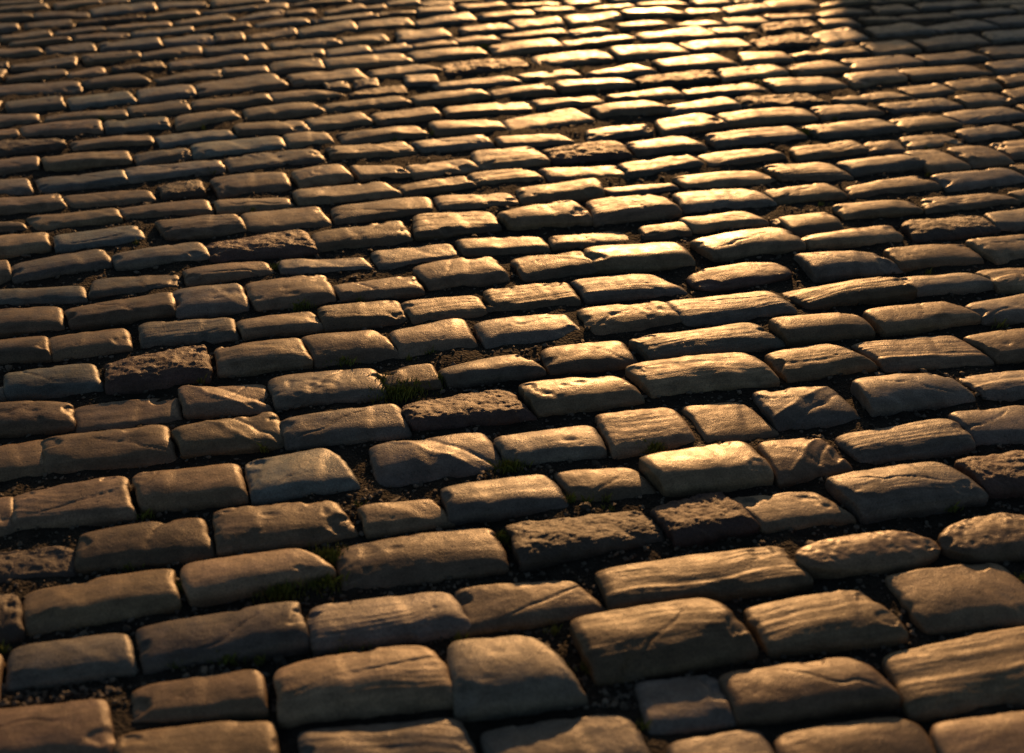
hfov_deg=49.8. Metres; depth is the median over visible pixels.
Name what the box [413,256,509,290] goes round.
cobblestone
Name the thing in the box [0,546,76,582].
cobblestone
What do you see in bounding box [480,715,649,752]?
cobblestone
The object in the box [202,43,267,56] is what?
cobblestone
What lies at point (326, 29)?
cobblestone
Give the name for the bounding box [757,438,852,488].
cobblestone
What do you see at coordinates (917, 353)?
cobblestone
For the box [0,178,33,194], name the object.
cobblestone
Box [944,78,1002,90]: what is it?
cobblestone
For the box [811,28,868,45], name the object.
cobblestone
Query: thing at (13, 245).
cobblestone
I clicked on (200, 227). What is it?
cobblestone
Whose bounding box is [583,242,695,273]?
cobblestone
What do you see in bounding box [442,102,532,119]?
cobblestone
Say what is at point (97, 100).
cobblestone
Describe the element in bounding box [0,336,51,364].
cobblestone
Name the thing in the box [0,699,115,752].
cobblestone
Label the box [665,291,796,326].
cobblestone
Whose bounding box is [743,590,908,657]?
cobblestone
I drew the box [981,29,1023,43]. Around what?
cobblestone
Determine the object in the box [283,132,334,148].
cobblestone
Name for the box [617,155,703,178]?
cobblestone
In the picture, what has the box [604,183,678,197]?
cobblestone
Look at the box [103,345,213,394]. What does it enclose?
cobblestone
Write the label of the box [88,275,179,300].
cobblestone
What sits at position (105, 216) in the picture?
cobblestone
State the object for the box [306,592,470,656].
cobblestone
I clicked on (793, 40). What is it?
cobblestone
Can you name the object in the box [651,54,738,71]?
cobblestone
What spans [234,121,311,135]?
cobblestone
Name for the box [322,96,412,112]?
cobblestone
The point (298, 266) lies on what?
cobblestone
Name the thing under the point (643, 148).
cobblestone
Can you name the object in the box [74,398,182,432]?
cobblestone
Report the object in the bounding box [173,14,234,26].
cobblestone
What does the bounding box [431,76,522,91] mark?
cobblestone
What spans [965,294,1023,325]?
cobblestone
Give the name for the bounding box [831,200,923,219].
cobblestone
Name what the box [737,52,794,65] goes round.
cobblestone
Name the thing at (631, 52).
cobblestone
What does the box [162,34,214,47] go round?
cobblestone
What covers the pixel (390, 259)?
cobblestone
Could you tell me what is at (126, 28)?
cobblestone
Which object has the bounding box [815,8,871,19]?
cobblestone
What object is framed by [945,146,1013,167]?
cobblestone
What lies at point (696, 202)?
cobblestone
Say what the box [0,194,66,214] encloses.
cobblestone
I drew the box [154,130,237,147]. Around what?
cobblestone
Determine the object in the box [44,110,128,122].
cobblestone
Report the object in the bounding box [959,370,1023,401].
cobblestone
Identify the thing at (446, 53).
cobblestone
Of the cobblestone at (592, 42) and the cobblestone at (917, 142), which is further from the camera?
the cobblestone at (592, 42)
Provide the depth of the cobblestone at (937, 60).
3.81 m
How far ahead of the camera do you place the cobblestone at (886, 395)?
2.09 m
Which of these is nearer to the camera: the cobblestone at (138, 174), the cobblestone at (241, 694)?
the cobblestone at (241, 694)
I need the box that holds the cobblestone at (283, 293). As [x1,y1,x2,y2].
[245,275,336,311]
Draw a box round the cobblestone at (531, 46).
[487,38,564,54]
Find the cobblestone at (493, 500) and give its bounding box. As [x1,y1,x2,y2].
[440,474,568,525]
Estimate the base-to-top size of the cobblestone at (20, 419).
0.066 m
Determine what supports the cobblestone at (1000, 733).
on the ground
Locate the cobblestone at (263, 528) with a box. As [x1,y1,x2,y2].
[213,500,358,555]
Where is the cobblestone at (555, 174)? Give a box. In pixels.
[538,166,625,181]
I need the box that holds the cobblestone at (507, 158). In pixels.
[470,146,550,169]
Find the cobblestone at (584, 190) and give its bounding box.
[515,178,604,204]
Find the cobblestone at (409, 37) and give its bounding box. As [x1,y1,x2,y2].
[395,28,452,44]
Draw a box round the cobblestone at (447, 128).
[428,120,506,136]
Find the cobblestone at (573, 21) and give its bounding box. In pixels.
[562,12,623,27]
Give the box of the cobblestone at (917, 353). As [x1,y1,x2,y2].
[851,336,993,372]
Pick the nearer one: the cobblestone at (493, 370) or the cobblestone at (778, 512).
the cobblestone at (778, 512)
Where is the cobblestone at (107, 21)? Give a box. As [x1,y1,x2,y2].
[77,15,146,26]
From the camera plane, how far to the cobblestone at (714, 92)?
3.53 m
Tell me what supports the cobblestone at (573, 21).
on the ground
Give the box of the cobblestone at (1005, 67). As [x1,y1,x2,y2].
[984,59,1023,74]
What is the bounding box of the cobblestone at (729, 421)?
[681,402,778,442]
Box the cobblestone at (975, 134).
[954,125,1021,142]
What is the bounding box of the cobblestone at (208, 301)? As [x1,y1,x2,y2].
[173,283,249,318]
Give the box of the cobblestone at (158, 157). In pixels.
[133,148,192,166]
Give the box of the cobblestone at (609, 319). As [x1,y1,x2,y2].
[576,301,680,334]
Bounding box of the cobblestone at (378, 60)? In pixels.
[322,53,413,70]
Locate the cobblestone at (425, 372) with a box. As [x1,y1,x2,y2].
[377,363,442,390]
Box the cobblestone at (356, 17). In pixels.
[309,12,379,24]
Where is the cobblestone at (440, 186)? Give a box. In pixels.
[396,176,476,196]
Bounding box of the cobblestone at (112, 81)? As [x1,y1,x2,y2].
[81,73,150,88]
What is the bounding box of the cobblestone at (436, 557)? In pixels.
[336,528,508,590]
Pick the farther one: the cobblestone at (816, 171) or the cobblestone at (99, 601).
the cobblestone at (816, 171)
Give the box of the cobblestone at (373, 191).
[292,182,402,205]
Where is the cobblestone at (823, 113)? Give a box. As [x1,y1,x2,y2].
[809,105,884,120]
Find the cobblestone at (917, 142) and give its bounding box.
[898,135,963,149]
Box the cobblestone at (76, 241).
[53,226,144,252]
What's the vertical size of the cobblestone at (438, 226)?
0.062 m
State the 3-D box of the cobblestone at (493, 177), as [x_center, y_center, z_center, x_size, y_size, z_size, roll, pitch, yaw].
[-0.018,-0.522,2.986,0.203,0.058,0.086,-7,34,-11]
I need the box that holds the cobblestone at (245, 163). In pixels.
[224,149,325,172]
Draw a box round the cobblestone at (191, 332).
[138,317,239,348]
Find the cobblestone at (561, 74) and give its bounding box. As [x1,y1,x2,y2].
[515,69,582,80]
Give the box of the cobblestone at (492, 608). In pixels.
[454,581,606,636]
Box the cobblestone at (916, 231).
[900,216,1000,243]
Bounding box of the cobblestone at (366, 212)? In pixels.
[330,197,433,224]
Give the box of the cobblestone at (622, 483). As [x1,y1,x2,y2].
[554,468,655,501]
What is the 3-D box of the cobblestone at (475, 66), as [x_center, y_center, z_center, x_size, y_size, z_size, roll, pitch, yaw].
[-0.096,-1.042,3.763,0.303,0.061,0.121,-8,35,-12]
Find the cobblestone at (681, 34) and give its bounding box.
[634,27,717,41]
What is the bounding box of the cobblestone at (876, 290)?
[782,277,917,310]
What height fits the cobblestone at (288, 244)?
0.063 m
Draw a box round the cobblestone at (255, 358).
[214,338,313,377]
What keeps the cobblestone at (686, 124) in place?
on the ground
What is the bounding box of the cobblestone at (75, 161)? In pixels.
[41,151,132,171]
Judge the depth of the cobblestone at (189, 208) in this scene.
2.79 m
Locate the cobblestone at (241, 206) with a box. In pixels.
[214,198,293,214]
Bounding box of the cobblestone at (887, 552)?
[793,530,940,578]
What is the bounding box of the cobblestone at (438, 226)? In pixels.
[412,211,501,240]
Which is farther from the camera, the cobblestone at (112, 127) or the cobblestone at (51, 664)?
the cobblestone at (112, 127)
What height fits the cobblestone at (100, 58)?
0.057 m
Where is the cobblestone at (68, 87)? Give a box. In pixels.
[0,81,82,96]
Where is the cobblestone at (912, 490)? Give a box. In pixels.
[825,462,988,523]
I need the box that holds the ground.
[0,0,1023,752]
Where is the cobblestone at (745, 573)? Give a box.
[594,546,813,610]
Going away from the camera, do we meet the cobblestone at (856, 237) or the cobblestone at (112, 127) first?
the cobblestone at (856, 237)
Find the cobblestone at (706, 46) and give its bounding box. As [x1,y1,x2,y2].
[677,38,752,53]
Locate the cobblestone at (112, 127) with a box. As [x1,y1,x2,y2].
[103,117,170,134]
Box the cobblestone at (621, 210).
[585,194,681,226]
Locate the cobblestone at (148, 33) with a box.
[130,26,193,38]
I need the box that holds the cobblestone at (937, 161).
[903,150,970,173]
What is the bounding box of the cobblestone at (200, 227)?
[154,214,246,240]
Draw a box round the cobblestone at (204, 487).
[132,463,248,513]
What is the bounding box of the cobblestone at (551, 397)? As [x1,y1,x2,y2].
[518,376,644,417]
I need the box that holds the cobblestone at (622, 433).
[595,408,695,458]
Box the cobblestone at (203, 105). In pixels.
[191,93,273,111]
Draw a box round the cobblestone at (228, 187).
[210,172,291,198]
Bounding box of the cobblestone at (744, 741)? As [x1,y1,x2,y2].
[666,730,774,752]
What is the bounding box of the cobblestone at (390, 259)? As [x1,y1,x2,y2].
[371,244,457,269]
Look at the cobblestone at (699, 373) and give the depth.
2.15 m
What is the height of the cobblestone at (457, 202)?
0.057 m
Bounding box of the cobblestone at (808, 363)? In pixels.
[764,344,876,382]
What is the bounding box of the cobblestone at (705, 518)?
[650,492,758,547]
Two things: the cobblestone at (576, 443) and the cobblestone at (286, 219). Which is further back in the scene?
the cobblestone at (286, 219)
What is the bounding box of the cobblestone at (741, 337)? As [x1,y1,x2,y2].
[629,323,785,360]
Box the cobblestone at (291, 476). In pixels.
[245,448,360,505]
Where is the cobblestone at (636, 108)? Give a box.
[590,100,669,118]
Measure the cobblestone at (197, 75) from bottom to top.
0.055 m
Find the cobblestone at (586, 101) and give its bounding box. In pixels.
[530,96,605,109]
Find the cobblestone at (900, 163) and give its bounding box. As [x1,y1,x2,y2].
[835,154,926,177]
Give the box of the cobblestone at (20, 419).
[0,401,75,438]
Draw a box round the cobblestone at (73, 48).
[45,43,95,54]
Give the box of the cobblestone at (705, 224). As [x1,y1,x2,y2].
[679,211,768,233]
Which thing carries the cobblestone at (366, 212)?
on the ground
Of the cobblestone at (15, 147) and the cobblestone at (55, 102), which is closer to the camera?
the cobblestone at (15, 147)
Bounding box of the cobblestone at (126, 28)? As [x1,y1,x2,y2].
[105,21,171,32]
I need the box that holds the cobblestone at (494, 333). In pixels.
[473,314,579,348]
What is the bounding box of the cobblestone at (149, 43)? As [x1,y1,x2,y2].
[99,37,163,52]
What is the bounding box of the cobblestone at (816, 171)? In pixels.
[763,162,853,181]
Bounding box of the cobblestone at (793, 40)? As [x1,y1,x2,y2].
[749,33,820,50]
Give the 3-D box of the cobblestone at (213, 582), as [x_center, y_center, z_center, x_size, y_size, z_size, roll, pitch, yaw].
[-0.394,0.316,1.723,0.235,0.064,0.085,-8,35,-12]
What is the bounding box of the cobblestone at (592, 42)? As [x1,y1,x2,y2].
[560,35,636,49]
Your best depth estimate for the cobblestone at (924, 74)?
3.68 m
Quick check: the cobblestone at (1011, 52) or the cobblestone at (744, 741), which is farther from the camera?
the cobblestone at (1011, 52)
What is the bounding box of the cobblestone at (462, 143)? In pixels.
[411,135,493,152]
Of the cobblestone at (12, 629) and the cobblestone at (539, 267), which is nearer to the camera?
the cobblestone at (12, 629)
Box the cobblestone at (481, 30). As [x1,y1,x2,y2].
[457,23,514,36]
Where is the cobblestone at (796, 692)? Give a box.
[718,657,900,726]
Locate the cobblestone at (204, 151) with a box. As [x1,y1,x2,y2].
[190,136,286,159]
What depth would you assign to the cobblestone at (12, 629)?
1.62 m
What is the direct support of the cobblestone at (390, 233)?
on the ground
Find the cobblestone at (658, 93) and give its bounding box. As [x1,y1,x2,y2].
[604,87,684,102]
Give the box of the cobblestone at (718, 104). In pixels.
[667,97,741,115]
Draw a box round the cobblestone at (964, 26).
[927,20,999,33]
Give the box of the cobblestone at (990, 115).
[942,107,1023,123]
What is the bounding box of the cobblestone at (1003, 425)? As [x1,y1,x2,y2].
[948,405,1023,445]
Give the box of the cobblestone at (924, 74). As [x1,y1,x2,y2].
[898,65,994,81]
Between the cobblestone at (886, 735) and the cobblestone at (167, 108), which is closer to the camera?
the cobblestone at (886, 735)
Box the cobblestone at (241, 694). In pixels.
[131,670,268,722]
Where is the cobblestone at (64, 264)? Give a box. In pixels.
[11,249,112,283]
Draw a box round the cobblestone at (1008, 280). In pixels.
[975,268,1023,293]
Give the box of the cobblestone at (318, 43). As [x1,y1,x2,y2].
[270,38,343,49]
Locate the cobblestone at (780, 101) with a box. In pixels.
[734,93,828,108]
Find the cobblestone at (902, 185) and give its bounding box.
[843,176,942,199]
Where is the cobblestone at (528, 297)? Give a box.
[483,282,580,310]
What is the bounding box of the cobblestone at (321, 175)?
[291,164,353,188]
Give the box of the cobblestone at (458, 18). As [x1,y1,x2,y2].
[414,12,476,27]
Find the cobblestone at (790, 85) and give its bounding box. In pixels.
[762,77,849,92]
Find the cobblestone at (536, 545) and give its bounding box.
[505,510,664,571]
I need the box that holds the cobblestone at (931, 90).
[899,83,954,97]
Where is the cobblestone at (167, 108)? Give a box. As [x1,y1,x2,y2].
[127,100,192,117]
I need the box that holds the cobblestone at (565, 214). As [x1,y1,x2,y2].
[497,200,592,230]
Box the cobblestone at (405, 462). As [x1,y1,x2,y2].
[369,432,501,486]
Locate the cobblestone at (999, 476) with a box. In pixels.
[954,450,1023,498]
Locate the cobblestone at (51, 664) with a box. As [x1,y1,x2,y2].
[5,633,137,691]
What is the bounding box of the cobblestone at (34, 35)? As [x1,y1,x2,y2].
[0,30,52,43]
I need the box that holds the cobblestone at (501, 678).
[447,635,587,721]
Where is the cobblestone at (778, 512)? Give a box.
[732,492,855,533]
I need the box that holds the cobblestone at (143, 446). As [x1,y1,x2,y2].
[41,425,176,474]
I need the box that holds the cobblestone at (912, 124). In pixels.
[888,116,962,131]
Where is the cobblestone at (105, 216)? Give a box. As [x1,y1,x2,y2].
[26,208,123,230]
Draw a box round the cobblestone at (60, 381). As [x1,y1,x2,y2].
[3,364,104,401]
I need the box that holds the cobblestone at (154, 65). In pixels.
[111,61,166,72]
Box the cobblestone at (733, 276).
[686,262,791,291]
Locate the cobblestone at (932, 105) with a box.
[877,98,964,113]
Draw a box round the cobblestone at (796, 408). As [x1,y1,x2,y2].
[752,386,860,431]
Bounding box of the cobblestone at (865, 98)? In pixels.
[830,92,912,104]
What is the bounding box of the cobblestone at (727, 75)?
[716,65,789,82]
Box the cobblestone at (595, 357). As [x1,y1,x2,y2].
[540,341,637,374]
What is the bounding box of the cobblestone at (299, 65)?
[268,58,326,74]
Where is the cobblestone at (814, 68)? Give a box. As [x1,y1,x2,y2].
[785,61,849,76]
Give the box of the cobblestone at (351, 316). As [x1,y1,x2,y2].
[317,300,407,332]
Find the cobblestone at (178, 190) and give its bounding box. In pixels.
[157,180,206,200]
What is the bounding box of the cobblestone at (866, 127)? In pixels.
[800,119,904,138]
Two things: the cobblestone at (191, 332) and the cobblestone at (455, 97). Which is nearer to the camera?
the cobblestone at (191, 332)
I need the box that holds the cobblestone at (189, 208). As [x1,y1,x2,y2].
[119,199,214,220]
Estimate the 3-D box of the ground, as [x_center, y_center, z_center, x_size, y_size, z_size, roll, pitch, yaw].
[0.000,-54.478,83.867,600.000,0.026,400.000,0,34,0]
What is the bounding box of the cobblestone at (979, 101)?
[953,93,1016,109]
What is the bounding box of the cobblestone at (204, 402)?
[178,384,272,419]
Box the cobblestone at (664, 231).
[638,222,691,239]
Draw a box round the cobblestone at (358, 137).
[336,126,430,144]
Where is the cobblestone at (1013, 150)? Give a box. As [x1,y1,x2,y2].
[989,140,1023,159]
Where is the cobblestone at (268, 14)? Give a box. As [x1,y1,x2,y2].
[236,9,284,21]
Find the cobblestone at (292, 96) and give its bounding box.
[269,90,344,103]
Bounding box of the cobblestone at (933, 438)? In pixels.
[834,419,975,464]
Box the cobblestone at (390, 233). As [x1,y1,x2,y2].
[311,221,413,251]
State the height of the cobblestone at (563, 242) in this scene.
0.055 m
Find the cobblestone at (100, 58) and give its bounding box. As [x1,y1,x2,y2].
[81,51,140,65]
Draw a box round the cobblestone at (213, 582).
[180,548,336,606]
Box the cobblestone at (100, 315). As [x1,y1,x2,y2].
[64,292,176,330]
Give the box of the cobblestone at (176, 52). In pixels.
[141,45,203,60]
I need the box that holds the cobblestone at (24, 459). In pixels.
[0,440,44,481]
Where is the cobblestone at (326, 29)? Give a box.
[297,21,357,38]
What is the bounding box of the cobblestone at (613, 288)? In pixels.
[571,274,687,304]
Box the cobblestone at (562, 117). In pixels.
[502,108,594,129]
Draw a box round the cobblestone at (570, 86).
[553,78,637,92]
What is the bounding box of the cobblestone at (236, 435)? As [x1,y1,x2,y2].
[171,412,283,458]
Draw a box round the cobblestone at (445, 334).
[389,318,477,358]
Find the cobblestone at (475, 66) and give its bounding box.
[440,58,529,75]
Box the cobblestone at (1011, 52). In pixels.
[979,45,1023,58]
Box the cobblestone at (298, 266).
[277,257,374,274]
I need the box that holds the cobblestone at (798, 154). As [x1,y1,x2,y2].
[788,140,869,162]
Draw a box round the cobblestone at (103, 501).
[11,476,137,531]
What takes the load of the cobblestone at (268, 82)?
on the ground
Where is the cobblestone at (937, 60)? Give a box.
[914,51,989,66]
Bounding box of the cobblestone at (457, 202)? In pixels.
[433,193,518,209]
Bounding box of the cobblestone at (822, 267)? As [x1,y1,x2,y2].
[794,251,902,282]
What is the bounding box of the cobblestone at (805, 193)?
[763,183,847,204]
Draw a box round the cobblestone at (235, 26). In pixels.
[191,22,251,33]
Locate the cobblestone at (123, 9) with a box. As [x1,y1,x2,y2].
[89,2,156,17]
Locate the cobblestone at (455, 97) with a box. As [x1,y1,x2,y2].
[408,89,490,106]
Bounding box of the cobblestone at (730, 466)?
[639,441,773,496]
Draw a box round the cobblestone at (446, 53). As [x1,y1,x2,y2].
[407,47,488,62]
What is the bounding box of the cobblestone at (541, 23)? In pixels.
[507,17,564,31]
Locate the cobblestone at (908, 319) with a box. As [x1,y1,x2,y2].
[862,301,981,336]
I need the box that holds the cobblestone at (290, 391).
[268,368,387,410]
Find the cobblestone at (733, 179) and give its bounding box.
[672,171,776,188]
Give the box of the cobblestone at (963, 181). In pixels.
[930,168,1023,191]
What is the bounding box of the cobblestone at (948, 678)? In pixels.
[881,626,1023,721]
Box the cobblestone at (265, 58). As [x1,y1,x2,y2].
[246,49,325,65]
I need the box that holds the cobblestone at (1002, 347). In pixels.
[963,328,1023,363]
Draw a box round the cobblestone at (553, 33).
[499,28,569,39]
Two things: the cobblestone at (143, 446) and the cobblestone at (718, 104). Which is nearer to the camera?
the cobblestone at (143, 446)
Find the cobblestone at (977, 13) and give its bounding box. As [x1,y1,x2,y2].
[950,8,1016,17]
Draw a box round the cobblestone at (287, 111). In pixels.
[242,102,325,119]
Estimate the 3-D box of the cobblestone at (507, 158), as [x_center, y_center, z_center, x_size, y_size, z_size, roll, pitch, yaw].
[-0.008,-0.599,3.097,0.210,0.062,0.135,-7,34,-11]
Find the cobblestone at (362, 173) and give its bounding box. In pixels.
[349,165,410,181]
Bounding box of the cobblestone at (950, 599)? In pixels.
[884,563,1023,634]
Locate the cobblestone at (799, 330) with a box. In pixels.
[768,312,875,346]
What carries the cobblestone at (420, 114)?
on the ground
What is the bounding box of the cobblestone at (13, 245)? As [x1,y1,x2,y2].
[0,232,51,259]
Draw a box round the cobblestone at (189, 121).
[174,110,240,130]
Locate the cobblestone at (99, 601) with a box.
[22,569,181,635]
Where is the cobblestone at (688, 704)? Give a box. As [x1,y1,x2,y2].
[634,675,736,734]
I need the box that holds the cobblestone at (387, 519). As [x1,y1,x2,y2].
[357,499,454,538]
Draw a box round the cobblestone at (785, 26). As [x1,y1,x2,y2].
[759,20,818,33]
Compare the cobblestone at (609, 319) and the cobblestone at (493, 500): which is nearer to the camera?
the cobblestone at (493, 500)
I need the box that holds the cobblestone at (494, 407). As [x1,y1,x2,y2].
[401,388,536,430]
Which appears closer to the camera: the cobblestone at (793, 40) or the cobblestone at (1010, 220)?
the cobblestone at (1010, 220)
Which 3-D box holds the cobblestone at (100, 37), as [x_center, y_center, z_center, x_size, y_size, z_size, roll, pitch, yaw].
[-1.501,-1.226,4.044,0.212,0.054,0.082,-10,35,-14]
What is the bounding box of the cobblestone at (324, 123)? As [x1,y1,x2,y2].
[304,112,372,131]
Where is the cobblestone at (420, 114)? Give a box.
[370,107,441,125]
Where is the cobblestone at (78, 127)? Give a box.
[19,119,103,135]
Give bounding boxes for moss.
[0,43,1023,730]
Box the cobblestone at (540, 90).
[488,83,556,98]
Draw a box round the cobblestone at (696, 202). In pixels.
[672,189,776,213]
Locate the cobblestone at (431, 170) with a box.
[405,159,478,179]
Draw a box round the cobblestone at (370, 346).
[301,330,399,368]
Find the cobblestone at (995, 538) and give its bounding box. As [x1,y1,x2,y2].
[937,513,1023,563]
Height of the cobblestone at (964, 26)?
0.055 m
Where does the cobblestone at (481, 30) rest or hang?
on the ground
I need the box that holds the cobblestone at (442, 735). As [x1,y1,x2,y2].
[297,718,475,752]
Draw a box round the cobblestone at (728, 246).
[690,227,805,261]
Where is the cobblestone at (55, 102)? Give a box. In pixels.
[5,95,66,113]
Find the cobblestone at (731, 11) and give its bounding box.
[721,4,770,16]
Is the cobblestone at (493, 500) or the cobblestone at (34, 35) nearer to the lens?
the cobblestone at (493, 500)
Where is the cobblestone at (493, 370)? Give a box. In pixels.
[437,354,545,387]
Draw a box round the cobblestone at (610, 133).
[584,124,653,141]
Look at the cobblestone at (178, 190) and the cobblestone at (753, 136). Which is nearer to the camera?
the cobblestone at (178, 190)
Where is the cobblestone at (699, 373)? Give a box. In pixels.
[625,352,779,398]
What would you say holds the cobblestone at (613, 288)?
on the ground
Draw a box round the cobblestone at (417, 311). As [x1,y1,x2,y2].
[401,295,487,323]
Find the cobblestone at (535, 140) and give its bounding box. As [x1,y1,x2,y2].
[494,134,575,148]
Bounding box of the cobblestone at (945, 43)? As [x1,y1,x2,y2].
[913,34,990,51]
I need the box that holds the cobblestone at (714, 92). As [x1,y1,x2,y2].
[681,83,768,98]
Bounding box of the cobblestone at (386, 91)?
[347,85,407,98]
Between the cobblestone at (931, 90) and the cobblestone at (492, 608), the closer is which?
the cobblestone at (492, 608)
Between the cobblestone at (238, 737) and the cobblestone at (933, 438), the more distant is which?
the cobblestone at (933, 438)
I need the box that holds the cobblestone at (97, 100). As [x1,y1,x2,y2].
[66,91,137,110]
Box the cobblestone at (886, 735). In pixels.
[773,717,936,752]
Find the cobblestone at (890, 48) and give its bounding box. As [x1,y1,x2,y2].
[859,40,920,56]
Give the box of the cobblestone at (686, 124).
[654,113,728,137]
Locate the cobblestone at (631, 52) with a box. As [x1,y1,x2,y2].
[608,43,690,61]
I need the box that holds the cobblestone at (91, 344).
[49,328,132,361]
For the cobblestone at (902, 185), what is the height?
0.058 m
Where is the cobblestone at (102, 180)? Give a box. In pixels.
[35,170,127,193]
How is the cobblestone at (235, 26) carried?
on the ground
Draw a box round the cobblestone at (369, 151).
[325,141,417,161]
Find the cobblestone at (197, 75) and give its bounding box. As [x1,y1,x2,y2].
[152,70,222,83]
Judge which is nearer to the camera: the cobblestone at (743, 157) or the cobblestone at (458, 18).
the cobblestone at (743, 157)
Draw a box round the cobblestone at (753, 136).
[704,126,806,148]
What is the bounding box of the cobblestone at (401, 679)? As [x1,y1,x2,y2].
[273,645,452,728]
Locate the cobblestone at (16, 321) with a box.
[0,306,64,337]
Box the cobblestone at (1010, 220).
[983,208,1023,231]
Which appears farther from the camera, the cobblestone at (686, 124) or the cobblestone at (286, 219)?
the cobblestone at (686, 124)
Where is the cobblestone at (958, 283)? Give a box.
[900,273,993,296]
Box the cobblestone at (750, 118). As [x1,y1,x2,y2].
[715,107,818,127]
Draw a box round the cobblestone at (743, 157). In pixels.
[697,149,786,165]
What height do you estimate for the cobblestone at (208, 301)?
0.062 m
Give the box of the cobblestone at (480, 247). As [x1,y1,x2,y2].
[455,236,550,256]
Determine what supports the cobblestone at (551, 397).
on the ground
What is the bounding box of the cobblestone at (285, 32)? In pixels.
[245,27,297,42]
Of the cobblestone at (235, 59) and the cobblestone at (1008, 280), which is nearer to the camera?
the cobblestone at (1008, 280)
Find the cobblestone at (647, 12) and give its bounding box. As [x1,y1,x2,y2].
[619,7,686,18]
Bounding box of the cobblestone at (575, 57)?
[530,50,615,65]
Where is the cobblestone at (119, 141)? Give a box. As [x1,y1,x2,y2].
[69,135,154,150]
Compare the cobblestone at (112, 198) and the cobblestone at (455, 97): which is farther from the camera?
the cobblestone at (455, 97)
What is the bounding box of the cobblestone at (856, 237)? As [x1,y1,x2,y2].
[801,225,902,249]
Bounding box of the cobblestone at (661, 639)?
[570,598,757,685]
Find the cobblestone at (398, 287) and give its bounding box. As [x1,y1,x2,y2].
[333,276,424,301]
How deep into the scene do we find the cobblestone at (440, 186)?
2.91 m
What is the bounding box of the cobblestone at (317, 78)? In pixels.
[286,68,368,86]
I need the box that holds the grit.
[0,0,1023,712]
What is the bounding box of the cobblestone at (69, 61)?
[10,56,77,70]
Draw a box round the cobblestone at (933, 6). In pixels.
[913,0,980,11]
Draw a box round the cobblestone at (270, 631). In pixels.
[135,601,310,674]
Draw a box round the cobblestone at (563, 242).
[548,231,627,250]
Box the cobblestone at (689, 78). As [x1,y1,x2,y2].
[634,70,718,88]
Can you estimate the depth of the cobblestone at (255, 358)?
2.20 m
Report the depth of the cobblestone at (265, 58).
3.83 m
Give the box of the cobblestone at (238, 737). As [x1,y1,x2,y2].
[114,721,279,752]
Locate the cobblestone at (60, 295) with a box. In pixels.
[0,286,88,305]
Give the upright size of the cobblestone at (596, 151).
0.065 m
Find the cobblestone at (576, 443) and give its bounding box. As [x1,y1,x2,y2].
[493,425,606,464]
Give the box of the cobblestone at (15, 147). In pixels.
[0,138,67,156]
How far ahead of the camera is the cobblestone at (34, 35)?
4.03 m
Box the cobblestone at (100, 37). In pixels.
[71,33,129,42]
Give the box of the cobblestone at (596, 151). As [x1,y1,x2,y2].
[541,140,632,165]
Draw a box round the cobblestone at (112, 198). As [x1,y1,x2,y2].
[63,190,155,207]
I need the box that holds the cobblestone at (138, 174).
[124,160,225,183]
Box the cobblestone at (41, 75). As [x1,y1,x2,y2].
[5,69,67,83]
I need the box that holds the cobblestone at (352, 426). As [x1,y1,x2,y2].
[280,404,411,450]
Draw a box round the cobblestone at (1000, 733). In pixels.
[929,711,1023,752]
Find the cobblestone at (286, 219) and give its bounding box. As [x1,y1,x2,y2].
[240,206,332,232]
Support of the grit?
on the ground
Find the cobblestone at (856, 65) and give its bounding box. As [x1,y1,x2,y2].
[840,55,924,72]
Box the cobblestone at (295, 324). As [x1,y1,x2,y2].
[236,312,323,340]
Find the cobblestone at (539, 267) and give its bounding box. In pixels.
[510,251,598,281]
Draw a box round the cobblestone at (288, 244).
[206,230,317,262]
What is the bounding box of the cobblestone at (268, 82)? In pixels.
[195,73,288,96]
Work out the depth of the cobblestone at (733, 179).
2.95 m
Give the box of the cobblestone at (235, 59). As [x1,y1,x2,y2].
[167,54,247,69]
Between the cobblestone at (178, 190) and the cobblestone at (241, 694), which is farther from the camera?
the cobblestone at (178, 190)
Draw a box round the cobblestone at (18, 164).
[0,156,40,174]
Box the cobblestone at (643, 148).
[625,136,707,156]
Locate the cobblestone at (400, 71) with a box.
[366,64,442,79]
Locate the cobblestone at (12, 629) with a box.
[0,594,25,642]
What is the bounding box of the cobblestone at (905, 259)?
[883,244,983,272]
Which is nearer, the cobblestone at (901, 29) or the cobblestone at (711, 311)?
the cobblestone at (711, 311)
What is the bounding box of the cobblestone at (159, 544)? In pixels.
[74,518,214,574]
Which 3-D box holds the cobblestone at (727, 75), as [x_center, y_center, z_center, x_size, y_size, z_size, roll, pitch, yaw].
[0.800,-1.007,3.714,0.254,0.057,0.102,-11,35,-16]
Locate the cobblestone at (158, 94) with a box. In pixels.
[136,85,196,103]
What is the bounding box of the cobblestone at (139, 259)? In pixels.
[112,242,210,270]
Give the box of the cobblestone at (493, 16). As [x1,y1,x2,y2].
[477,10,535,20]
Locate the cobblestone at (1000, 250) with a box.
[965,234,1023,264]
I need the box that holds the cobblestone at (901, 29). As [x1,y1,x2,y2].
[864,23,935,37]
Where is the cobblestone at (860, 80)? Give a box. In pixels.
[842,70,907,88]
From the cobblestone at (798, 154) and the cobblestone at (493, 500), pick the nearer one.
the cobblestone at (493, 500)
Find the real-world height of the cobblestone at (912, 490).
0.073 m
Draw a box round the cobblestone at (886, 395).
[850,373,975,416]
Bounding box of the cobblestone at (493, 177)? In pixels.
[467,169,543,185]
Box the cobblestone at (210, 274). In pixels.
[182,261,273,286]
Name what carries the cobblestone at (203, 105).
on the ground
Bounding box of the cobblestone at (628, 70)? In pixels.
[585,64,657,78]
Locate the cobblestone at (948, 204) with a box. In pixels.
[920,193,1021,213]
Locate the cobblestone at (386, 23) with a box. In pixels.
[355,18,414,30]

